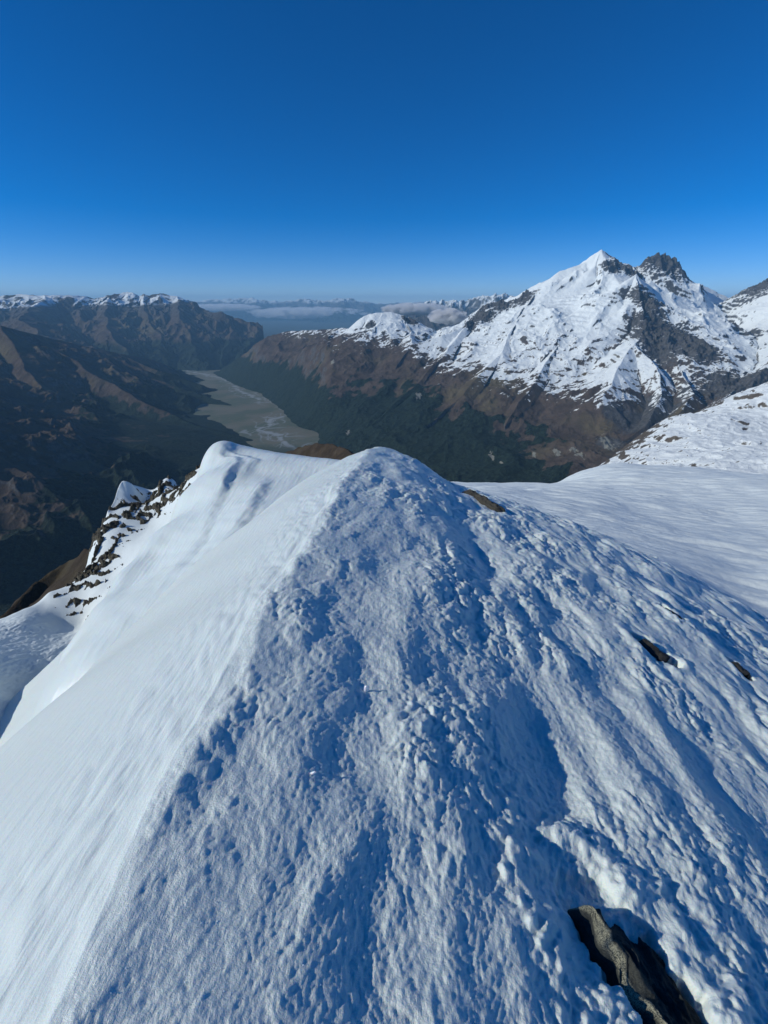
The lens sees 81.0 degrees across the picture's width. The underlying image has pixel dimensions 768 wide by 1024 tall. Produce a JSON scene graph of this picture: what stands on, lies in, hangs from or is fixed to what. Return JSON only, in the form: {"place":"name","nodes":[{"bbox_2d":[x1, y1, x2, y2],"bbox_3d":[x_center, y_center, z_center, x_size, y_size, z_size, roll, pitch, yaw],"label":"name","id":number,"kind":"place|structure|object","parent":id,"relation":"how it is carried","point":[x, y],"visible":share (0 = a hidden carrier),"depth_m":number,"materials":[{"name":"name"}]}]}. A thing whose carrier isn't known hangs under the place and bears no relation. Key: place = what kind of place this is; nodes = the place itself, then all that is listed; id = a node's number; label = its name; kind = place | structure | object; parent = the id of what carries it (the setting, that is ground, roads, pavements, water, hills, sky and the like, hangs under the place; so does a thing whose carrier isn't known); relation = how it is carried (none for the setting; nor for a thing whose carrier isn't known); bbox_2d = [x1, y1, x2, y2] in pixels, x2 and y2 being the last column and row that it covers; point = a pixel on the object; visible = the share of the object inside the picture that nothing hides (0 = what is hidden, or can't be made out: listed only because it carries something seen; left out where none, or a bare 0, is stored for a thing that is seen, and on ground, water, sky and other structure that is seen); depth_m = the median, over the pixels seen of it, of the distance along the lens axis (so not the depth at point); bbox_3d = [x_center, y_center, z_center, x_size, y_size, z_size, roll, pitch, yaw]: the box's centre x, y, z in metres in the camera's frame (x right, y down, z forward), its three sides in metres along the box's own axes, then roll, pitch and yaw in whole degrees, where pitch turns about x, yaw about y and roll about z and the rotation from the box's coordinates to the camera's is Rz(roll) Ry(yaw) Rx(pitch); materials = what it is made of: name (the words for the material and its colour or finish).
{"place":"outdoors","nodes":[
{"label":"outdoors","id":0,"kind":"place"},
{"bbox_2d":[0,469,198,719],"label":"snow slope","id":1,"kind":"structure","parent":0,"point":[36,639],"depth_m":40.91,"materials":[{"name":"white snow"}]},
{"bbox_2d":[53,465,199,616],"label":"rock outcrop","id":2,"kind":"object","parent":1,"relation":"on","point":[108,554],"visible":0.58,"depth_m":46.52,"materials":[{"name":"black stone"}]},
{"bbox_2d":[0,325,253,615],"bbox_3d":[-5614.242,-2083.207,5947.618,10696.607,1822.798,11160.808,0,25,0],"label":"hill","id":3,"kind":"structure","parent":0,"point":[85,432],"depth_m":4172.97,"materials":[{"name":"brown stone"}]},
{"bbox_2d":[0,292,263,371],"bbox_3d":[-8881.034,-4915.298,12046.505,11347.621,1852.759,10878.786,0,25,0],"label":"hill","id":4,"kind":"structure","parent":0,"point":[178,333],"depth_m":12226.09,"materials":[{"name":"brown stone"}]},
{"bbox_2d":[0,443,354,618],"bbox_3d":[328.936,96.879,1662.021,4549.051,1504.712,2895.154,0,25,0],"label":"hillside","id":5,"kind":"structure","parent":0,"point":[61,576],"depth_m":322.92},
{"bbox_2d":[182,320,354,452],"bbox_3d":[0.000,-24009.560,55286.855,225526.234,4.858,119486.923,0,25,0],"label":"valley floor","id":6,"kind":"structure","parent":0,"point":[260,421],"depth_m":6860.56,"materials":[{"name":"grey gravel"}]},
{"bbox_2d":[190,297,423,322],"bbox_3d":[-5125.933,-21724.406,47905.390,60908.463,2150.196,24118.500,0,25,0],"label":"mountain","id":7,"kind":"structure","parent":0,"point":[252,309],"depth_m":45315.87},
{"bbox_2d":[0,441,767,1023],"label":"snow ridge","id":8,"kind":"structure","parent":0,"point":[254,609],"depth_m":1.84,"materials":[{"name":"white snow"}]},
{"bbox_2d":[87,653,752,1014],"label":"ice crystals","id":9,"kind":"object","parent":8,"relation":"on","point":[409,874],"visible":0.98,"depth_m":1.35,"materials":[{"name":"white"}]},
{"bbox_2d":[462,489,504,511],"bbox_3d":[1.409,-0.075,6.709,0.327,0.384,1.026,-9,26,-19],"label":"rock","id":10,"kind":"object","parent":8,"relation":"on","point":[485,501],"visible":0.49,"depth_m":6.51,"materials":[{"name":"grey stone"}]},
{"bbox_2d":[567,905,701,1023],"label":"rock","id":11,"kind":"object","parent":8,"relation":"on","point":[637,973],"visible":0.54,"depth_m":1.38,"materials":[{"name":"stone"}]},
{"bbox_2d":[639,639,669,662],"bbox_3d":[2.028,1.115,3.461,0.192,0.222,0.257,-17,30,-33],"label":"rock","id":12,"kind":"object","parent":8,"relation":"on","point":[653,650],"visible":0.48,"depth_m":3.40,"materials":[{"name":"stone"}]},
{"bbox_2d":[731,662,750,678],"bbox_3d":[2.864,1.296,3.658,0.121,0.131,0.162,0,25,0],"label":"rock","id":13,"kind":"object","parent":8,"relation":"on","point":[742,670],"visible":0.54,"depth_m":3.60,"materials":[{"name":"stone"}]},
{"bbox_2d":[0,0,767,303],"label":"sky","id":14,"kind":"structure","parent":0,"point":[374,151],"materials":[{"name":"blue"}]},
{"bbox_2d":[383,293,509,330],"bbox_3d":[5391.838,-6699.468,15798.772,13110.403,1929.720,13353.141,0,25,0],"label":"mountain","id":15,"kind":"structure","parent":0,"point":[435,315],"depth_m":17728.70,"materials":[{"name":"white snow"}]},
{"bbox_2d":[213,249,767,483],"bbox_3d":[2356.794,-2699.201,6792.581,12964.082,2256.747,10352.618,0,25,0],"label":"mountain","id":16,"kind":"structure","parent":0,"point":[601,356],"depth_m":5474.76,"materials":[{"name":"white snow"}]},
{"bbox_2d":[452,463,767,617],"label":"snowfield","id":17,"kind":"structure","parent":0,"point":[708,526],"depth_m":63.15,"materials":[{"name":"white snow"}]},
{"bbox_2d":[599,382,767,474],"bbox_3d":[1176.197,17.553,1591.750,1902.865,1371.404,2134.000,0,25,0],"label":"snow slope","id":18,"kind":"structure","parent":0,"point":[729,433],"depth_m":1259.96,"materials":[{"name":"white snow"}]}
]}

